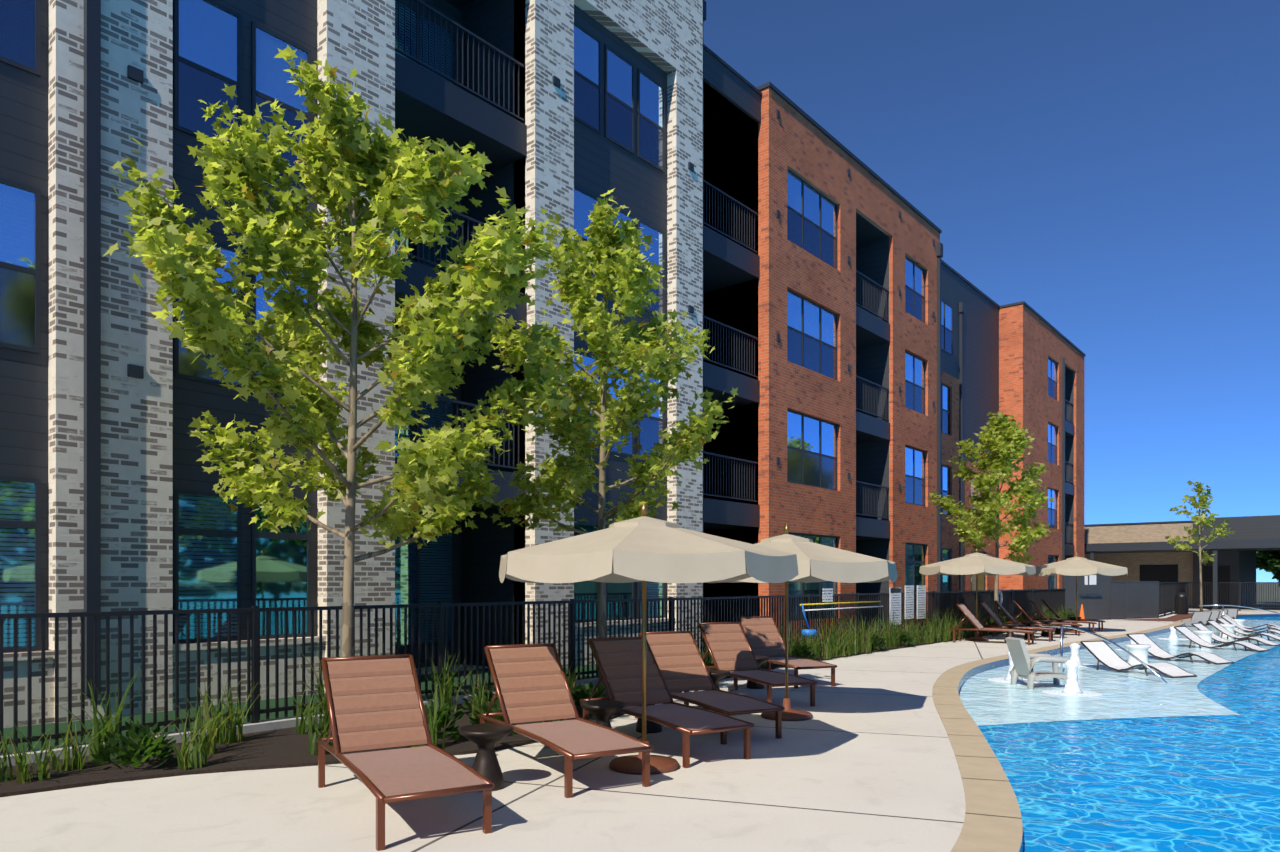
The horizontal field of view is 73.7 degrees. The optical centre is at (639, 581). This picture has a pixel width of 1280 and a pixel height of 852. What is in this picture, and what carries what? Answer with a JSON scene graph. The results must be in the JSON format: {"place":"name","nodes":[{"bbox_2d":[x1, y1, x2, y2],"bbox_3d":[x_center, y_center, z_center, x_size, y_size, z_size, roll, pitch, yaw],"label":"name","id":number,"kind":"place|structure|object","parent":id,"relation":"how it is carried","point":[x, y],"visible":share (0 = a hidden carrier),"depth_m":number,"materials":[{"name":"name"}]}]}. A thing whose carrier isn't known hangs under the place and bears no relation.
{"place":"outdoors","nodes":[
{"label":"outdoors","id":0,"kind":"place"},
{"bbox_2d":[0,604,1279,851],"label":"pool deck","id":1,"kind":"structure","parent":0,"point":[864,758],"depth_m":6.16,"materials":[{"name":"concrete"}]},
{"bbox_2d":[316,654,494,850],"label":"lounger","id":2,"kind":"object","parent":1,"relation":"on","point":[375,702],"visible":1,"depth_m":6.21,"materials":[{"name":"brown fabric"}]},
{"bbox_2d":[458,723,513,791],"bbox_3d":[-1.175,1.342,6.515,0.420,0.460,0.420,0,0,40],"label":"side table","id":3,"kind":"object","parent":1,"relation":"on","point":[485,737],"visible":0.79,"depth_m":6.43,"materials":[{"name":"brown metal"}]},
{"bbox_2d":[0,0,1085,727],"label":"apartment building","id":4,"kind":"structure","parent":1,"relation":"on","point":[104,402],"depth_m":15.35,"materials":[{"name":"red brick"}]},
{"bbox_2d":[0,0,1056,647],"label":"windows","id":5,"kind":"structure","parent":4,"relation":"in","point":[208,564],"depth_m":11.90,"materials":[{"name":"blue glass"}]},
{"bbox_2d":[477,643,653,797],"bbox_3d":[-0.697,1.074,7.170,0.704,0.996,2.000,0,0,-31],"label":"lounger","id":6,"kind":"object","parent":1,"relation":"on","point":[530,682],"visible":0.96,"depth_m":7.44,"materials":[{"name":"brown fabric"}]},
{"bbox_2d":[580,700,625,727],"bbox_3d":[-0.340,1.342,7.836,0.420,0.460,0.420,0,0,40],"label":"side table","id":7,"kind":"object","parent":1,"relation":"on","point":[602,711],"visible":0.54,"depth_m":7.75,"materials":[{"name":"brown metal"}]},
{"bbox_2d":[499,502,798,774],"bbox_3d":[0.036,0.442,7.239,2.387,2.260,2.387,0,0,33],"label":"umbrella","id":8,"kind":"object","parent":1,"relation":"on","point":[643,548],"visible":0.9,"depth_m":6.38,"materials":[{"name":"fabric"}]},
{"bbox_2d":[636,688,668,732],"bbox_3d":[0.093,1.342,8.984,0.420,0.460,0.420,0,0,40],"label":"side table","id":9,"kind":"object","parent":1,"relation":"on","point":[653,727],"visible":0.23,"depth_m":8.88,"materials":[{"name":"brown metal"}]},
{"bbox_2d":[579,636,754,767],"bbox_3d":[0.191,1.074,8.162,0.704,0.996,2.000,0,0,-32],"label":"lounger","id":10,"kind":"object","parent":1,"relation":"on","point":[618,660],"visible":0.85,"depth_m":8.42,"materials":[{"name":"brown fabric"}]},
{"bbox_2d":[635,631,784,744],"bbox_3d":[0.675,1.074,9.216,0.704,0.996,2.000,0,0,-28],"label":"lounger","id":11,"kind":"object","parent":1,"relation":"on","point":[679,660],"visible":0.75,"depth_m":9.52,"materials":[{"name":"brown fabric"}]},
{"bbox_2d":[703,670,730,709],"bbox_3d":[0.915,1.342,10.602,0.420,0.460,0.420,0,0,40],"label":"side table","id":12,"kind":"object","parent":1,"relation":"on","point":[717,676],"visible":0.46,"depth_m":10.49,"materials":[{"name":"brown metal"}]},
{"bbox_2d":[694,622,817,706],"bbox_3d":[1.483,1.074,11.443,0.704,0.996,2.000,0,0,-27],"label":"lounger","id":13,"kind":"object","parent":1,"relation":"on","point":[729,647],"visible":0.81,"depth_m":11.79,"materials":[{"name":"brown fabric"}]},
{"bbox_2d":[746,656,769,688],"bbox_3d":[1.717,1.342,12.665,0.420,0.460,0.420,0,0,40],"label":"side table","id":14,"kind":"object","parent":1,"relation":"on","point":[752,684],"visible":0.48,"depth_m":12.55,"materials":[{"name":"brown metal"}]},
{"bbox_2d":[737,616,836,688],"bbox_3d":[2.240,1.074,13.530,0.704,0.996,2.000,0,0,-24],"label":"lounger","id":15,"kind":"object","parent":1,"relation":"on","point":[763,635],"visible":0.69,"depth_m":13.91,"materials":[{"name":"brown"}]},
{"bbox_2d":[731,523,896,720],"bbox_3d":[1.704,0.442,9.908,2.387,2.260,2.387,0,0,22],"label":"umbrella","id":16,"kind":"object","parent":1,"relation":"on","point":[816,562],"visible":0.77,"depth_m":9.11,"materials":[{"name":"fabric"}]},
{"bbox_2d":[919,548,1035,640],"bbox_3d":[9.036,0.327,22.899,2.719,2.490,2.719,0,0,37],"label":"umbrella","id":17,"kind":"object","parent":1,"relation":"on","point":[976,563],"visible":1,"depth_m":22.08,"materials":[{"name":"fabric"}]},
{"bbox_2d":[927,411,1055,635],"bbox_3d":[10.095,-1.680,24.850,3.532,6.508,3.728,0,0,40],"label":"plane tree","id":18,"kind":"object","parent":1,"relation":"on","point":[1007,448],"visible":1,"depth_m":24.62,"materials":[{"name":"green plant"}]},
{"bbox_2d":[949,604,1036,644],"bbox_3d":[9.043,1.074,21.892,2.000,0.996,0.704,0,0,32],"label":"lounger","id":19,"kind":"object","parent":1,"relation":"on","point":[969,615],"visible":1,"depth_m":21.99,"materials":[{"name":"brown wood"}]},
{"bbox_2d":[1002,624,1018,641],"bbox_3d":[9.722,1.342,22.395,0.420,0.460,0.420,0,0,40],"label":"side table","id":20,"kind":"object","parent":1,"relation":"on","point":[1010,626],"visible":0.54,"depth_m":22.30,"materials":[{"name":"brown metal"}]},
{"bbox_2d":[973,602,1055,641],"bbox_3d":[10.108,1.074,23.062,2.000,0.996,0.704,0,0,30],"label":"lounger","id":21,"kind":"object","parent":1,"relation":"on","point":[991,613],"visible":0.77,"depth_m":23.07,"materials":[{"name":"brown"}]},
{"bbox_2d":[989,602,1063,636],"bbox_3d":[11.023,1.074,24.276,2.000,0.996,0.704,0,0,28],"label":"lounger","id":22,"kind":"object","parent":1,"relation":"on","point":[1006,612],"visible":0.48,"depth_m":24.36,"materials":[{"name":"brown"}]},
{"bbox_2d":[1021,622,1037,638],"bbox_3d":[10.750,1.342,23.557,0.420,0.460,0.420,0,0,40],"label":"side table","id":23,"kind":"object","parent":1,"relation":"on","point":[1028,624],"visible":0.54,"depth_m":23.45,"materials":[{"name":"brown metal"}]},
{"bbox_2d":[1007,601,1081,635],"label":"lounger","id":24,"kind":"object","parent":1,"relation":"on","point":[1056,623],"visible":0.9,"depth_m":25.28,"materials":[{"name":"brown"}]},
{"bbox_2d":[1038,620,1053,635],"bbox_3d":[11.746,1.342,24.679,0.420,0.460,0.420,0,0,40],"label":"side table","id":25,"kind":"object","parent":1,"relation":"on","point":[1045,632],"visible":0.77,"depth_m":24.57,"materials":[{"name":"brown metal"}]},
{"bbox_2d":[1052,618,1066,633],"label":"side table","id":26,"kind":"object","parent":1,"relation":"on","point":[1057,630],"visible":0.71,"depth_m":25.75,"materials":[{"name":"brown metal"}]},
{"bbox_2d":[1023,600,1096,632],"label":"lounger","id":27,"kind":"object","parent":1,"relation":"on","point":[1043,613],"visible":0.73,"depth_m":26.49,"materials":[{"name":"brown"}]},
{"bbox_2d":[1035,599,1104,630],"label":"lounger","id":28,"kind":"object","parent":1,"relation":"on","point":[1055,614],"visible":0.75,"depth_m":27.64,"materials":[{"name":"brown"}]},
{"bbox_2d":[1067,617,1081,629],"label":"side table","id":29,"kind":"object","parent":1,"relation":"on","point":[1073,618],"visible":0.33,"depth_m":26.93,"materials":[{"name":"brown metal"}]},
{"bbox_2d":[1028,553,1127,632],"bbox_3d":[13.534,0.327,26.444,2.719,2.490,2.719,0,0,28],"label":"umbrella","id":30,"kind":"object","parent":1,"relation":"on","point":[1076,566],"visible":0.85,"depth_m":25.53,"materials":[{"name":"fabric"}]},
{"bbox_2d":[1080,604,1084,618],"bbox_3d":[17.320,1.227,33.437,0.340,0.690,0.340,0,0,40],"label":"traffic cone","id":31,"kind":"object","parent":1,"relation":"on","point":[1082,613],"visible":0.58,"depth_m":33.39,"materials":[{"name":"orange plastic"}]},
{"bbox_2d":[1064,574,1158,619],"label":"wall","id":32,"kind":"structure","parent":1,"relation":"on","point":[1101,596],"depth_m":35.46,"materials":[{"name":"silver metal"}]},
{"bbox_2d":[1124,613,1192,621],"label":"paver terrace","id":33,"kind":"structure","parent":1,"relation":"on","point":[1177,617],"depth_m":36.44,"materials":[{"name":"brick"}]},
{"bbox_2d":[1175,592,1188,614],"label":"trash bin","id":34,"kind":"object","parent":33,"relation":"on","point":[1182,603],"visible":0.98,"depth_m":40.89,"materials":[{"name":"grey metal"}]},
{"bbox_2d":[1165,479,1235,610],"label":"young tree","id":35,"kind":"object","parent":33,"relation":"on","point":[1203,503],"visible":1,"depth_m":40.67,"materials":[{"name":"green plant"}]},
{"bbox_2d":[1084,515,1279,608],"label":"clubhouse","id":36,"kind":"structure","parent":1,"relation":"on","point":[1143,551],"depth_m":50.23,"materials":[{"name":"beige brick"}]},
{"bbox_2d":[1159,582,1279,615],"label":"fence","id":37,"kind":"object","parent":1,"relation":"on","point":[1168,591],"visible":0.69,"depth_m":45.18,"materials":[{"name":"grey metal"}]},
{"bbox_2d":[703,0,1279,581],"label":"sky","id":38,"kind":"structure","parent":0,"point":[1110,169],"materials":[{"name":"blue"}]},
{"bbox_2d":[933,583,1279,800],"bbox_3d":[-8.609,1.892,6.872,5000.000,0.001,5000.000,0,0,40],"label":"ground","id":39,"kind":"structure","parent":0,"point":[1264,593],"depth_m":137.72,"materials":[{"name":"beige concrete"}]},
{"bbox_2d":[0,621,1002,766],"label":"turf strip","id":40,"kind":"object","parent":39,"relation":"on","point":[272,722],"depth_m":9.38,"materials":[{"name":"green plant"}]},
{"bbox_2d":[0,588,1064,753],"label":"pool fence","id":41,"kind":"object","parent":40,"relation":"on","point":[1052,598],"visible":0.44,"depth_m":10.17,"materials":[{"name":"grey metal"}]},
{"bbox_2d":[823,588,832,601],"bbox_3d":[4.073,0.287,18.506,0.012,0.290,0.460,0,0,40],"label":"phone sign","id":42,"kind":"object","parent":41,"relation":"attached to","point":[827,594],"visible":1,"depth_m":18.50,"materials":[{"name":"white"}]},
{"bbox_2d":[800,601,882,636],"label":"safety poles and net","id":43,"kind":"object","parent":41,"relation":"attached to","point":[813,631],"visible":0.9,"depth_m":18.04,"materials":[{"name":"yellow"}]},
{"bbox_2d":[890,587,900,624],"bbox_3d":[6.372,0.607,21.276,0.015,0.930,0.680,0,0,40],"label":"warning sign","id":44,"kind":"object","parent":41,"relation":"attached to","point":[895,600],"visible":0.93,"depth_m":21.26,"materials":[{"name":"white metal"}]},
{"bbox_2d":[905,585,913,618],"bbox_3d":[6.926,0.522,21.947,0.012,0.860,0.560,0,0,40],"label":"rules sign","id":45,"kind":"object","parent":41,"relation":"attached to","point":[909,599],"visible":1,"depth_m":21.94,"materials":[{"name":"white metal"}]},
{"bbox_2d":[917,585,925,618],"bbox_3d":[7.437,0.532,22.562,0.012,0.880,0.580,0,0,40],"label":"rules sign","id":46,"kind":"object","parent":41,"relation":"attached to","point":[921,598],"visible":0.86,"depth_m":22.56,"materials":[{"name":"white metal"}]},
{"bbox_2d":[998,590,1002,608],"bbox_3d":[11.593,0.572,27.534,0.090,0.610,0.490,0,0,40],"label":"life ring","id":47,"kind":"object","parent":41,"relation":"attached to","point":[1001,596],"visible":0.54,"depth_m":27.61,"materials":[{"name":"white plastic"}]},
{"bbox_2d":[0,622,1069,796],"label":"planting bed","id":48,"kind":"object","parent":39,"relation":"on","point":[280,748],"visible":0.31,"depth_m":7.40,"materials":[{"name":"brown soil"}]},
{"bbox_2d":[102,45,570,656],"bbox_3d":[-2.688,-1.630,8.197,3.945,6.408,5.263,0,0,-1],"label":"plane tree","id":49,"kind":"object","parent":48,"relation":"on","point":[408,185],"visible":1,"depth_m":7.99,"materials":[{"name":"green plant"}]},
{"bbox_2d":[0,603,1081,783],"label":"ornamental grasses","id":50,"kind":"object","parent":48,"relation":"on","point":[204,744],"visible":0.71,"depth_m":8.18,"materials":[{"name":"green plant"}]},
{"bbox_2d":[91,608,1079,769],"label":"bed shrubs","id":51,"kind":"object","parent":48,"relation":"on","point":[129,750],"visible":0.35,"depth_m":8.07,"materials":[{"name":"green plant"}]},
{"bbox_2d":[490,188,737,696],"bbox_3d":[-0.395,-1.771,11.545,3.389,6.690,3.726,0,0,5],"label":"plane tree","id":52,"kind":"object","parent":48,"relation":"on","point":[609,250],"visible":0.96,"depth_m":10.95,"materials":[{"name":"green plant"}]},
{"bbox_2d":[1005,637,1077,688],"bbox_3d":[6.533,1.405,13.906,0.940,0.983,0.700,0,0,0],"label":"armchair","id":53,"kind":"object","parent":39,"relation":"on","point":[1023,663],"visible":0.79,"depth_m":13.76,"materials":[{"name":"grey plastic"}]},
{"bbox_2d":[1041,625,1167,682],"bbox_3d":[8.274,1.371,15.417,2.445,1.122,0.247,0,0,61],"label":"handrail","id":54,"kind":"object","parent":39,"relation":"on","point":[1107,640],"visible":0.94,"depth_m":15.52,"materials":[{"name":"silver metal"}]},
{"bbox_2d":[932,614,1279,851],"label":"pool coping","id":55,"kind":"object","parent":39,"relation":"on","point":[992,821],"visible":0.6,"depth_m":7.24,"materials":[{"name":"stone"}]},
{"bbox_2d":[1199,605,1279,615],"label":"handrail","id":56,"kind":"object","parent":55,"relation":"in","point":[1239,606],"visible":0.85,"depth_m":30.26,"materials":[{"name":"silver metal"}]},
{"bbox_2d":[1126,633,1233,664],"bbox_3d":[11.697,1.557,18.541,0.636,0.761,1.936,0,0,-28],"label":"lounge chair","id":57,"kind":"object","parent":39,"relation":"on","point":[1155,650],"visible":0.75,"depth_m":18.71,"materials":[{"name":"white fabric"}]},
{"bbox_2d":[1125,619,1244,662],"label":"ledge tables","id":58,"kind":"object","parent":39,"relation":"on","point":[1140,651],"visible":0.46,"depth_m":18.12,"materials":[{"name":"white plastic"}]},
{"bbox_2d":[1181,611,1211,626],"bbox_3d":[21.601,1.557,33.218,1.936,0.761,0.636,0,0,-40],"label":"lounge chair","id":59,"kind":"object","parent":39,"relation":"on","point":[1202,617],"visible":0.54,"depth_m":33.56,"materials":[{"name":"white fabric"}]},
{"bbox_2d":[1211,609,1227,622],"bbox_3d":[24.110,1.557,35.801,0.636,0.761,1.936,0,0,45],"label":"lounge chair","id":60,"kind":"object","parent":39,"relation":"on","point":[1225,611],"visible":0.12,"depth_m":36.26,"materials":[{"name":"white fabric"}]},
{"bbox_2d":[1174,626,1269,651],"bbox_3d":[14.771,1.557,21.721,0.636,0.761,1.936,0,0,-35],"label":"lounge chair","id":61,"kind":"object","parent":39,"relation":"on","point":[1189,634],"visible":0.88,"depth_m":21.92,"materials":[{"name":"white fabric"}]},
{"bbox_2d":[1221,608,1237,621],"bbox_3d":[25.449,1.557,37.025,0.636,0.761,1.936,0,0,42],"label":"lounge chair","id":62,"kind":"object","parent":39,"relation":"on","point":[1232,613],"visible":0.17,"depth_m":37.47,"materials":[{"name":"white fabric"}]},
{"bbox_2d":[1191,623,1279,645],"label":"lounge chair","id":63,"kind":"object","parent":39,"relation":"on","point":[1200,626],"visible":0.67,"depth_m":23.49,"materials":[{"name":"white fabric"}]},
{"bbox_2d":[1206,620,1279,640],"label":"lounge chair","id":64,"kind":"object","parent":39,"relation":"on","point":[1219,627],"visible":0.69,"depth_m":25.41,"materials":[{"name":"white fabric"}]},
{"bbox_2d":[1216,618,1279,634],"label":"lounge chair","id":65,"kind":"object","parent":39,"relation":"on","point":[1223,621],"visible":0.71,"depth_m":27.13,"materials":[{"name":"white fabric"}]},
{"bbox_2d":[1221,616,1279,632],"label":"lounge chair","id":66,"kind":"object","parent":39,"relation":"on","point":[1229,620],"visible":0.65,"depth_m":29.04,"materials":[{"name":"white fabric"}]},
{"bbox_2d":[1221,614,1279,628],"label":"lounge chair","id":67,"kind":"object","parent":39,"relation":"on","point":[1274,625],"visible":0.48,"depth_m":30.52,"materials":[{"name":"white"}]},
{"bbox_2d":[1256,551,1279,586],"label":"tree","id":68,"kind":"object","parent":39,"relation":"on","point":[1266,565],"visible":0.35,"depth_m":74.14,"materials":[{"name":"green plant"}]},
{"bbox_2d":[1257,550,1279,569],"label":"tree","id":69,"kind":"object","parent":39,"relation":"on","point":[1271,555],"visible":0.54,"depth_m":64.67,"materials":[{"name":"green plant"}]},
{"bbox_2d":[978,617,1279,851],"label":"pool water","id":70,"kind":"structure","parent":0,"point":[1210,783],"depth_m":7.58,"materials":[{"name":"blue liquid"}]},
{"bbox_2d":[959,619,1279,725],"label":"pool ledge","id":71,"kind":"object","parent":70,"relation":"on","point":[1135,693],"visible":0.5,"depth_m":13.28,"materials":[{"name":"tile"}]},
{"bbox_2d":[988,626,1188,695],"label":"water fountain jets","id":72,"kind":"object","parent":71,"relation":"on","point":[1072,687],"visible":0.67,"depth_m":13.38,"materials":[{"name":"liquid"}]},
{"bbox_2d":[1080,641,1196,677],"bbox_3d":[9.347,1.557,16.086,0.636,0.761,1.936,0,0,-22],"label":"lounge chair","id":73,"kind":"object","parent":71,"relation":"on","point":[1105,654],"visible":0.71,"depth_m":16.41,"materials":[{"name":"white plastic"}]},
{"bbox_2d":[1203,610,1220,624],"bbox_3d":[22.849,1.557,34.515,1.936,0.761,0.636,0,0,-42],"label":"lounge chair","id":74,"kind":"object","parent":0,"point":[1215,614],"visible":0.19,"depth_m":34.88,"materials":[{"name":"white fabric"}]}
]}

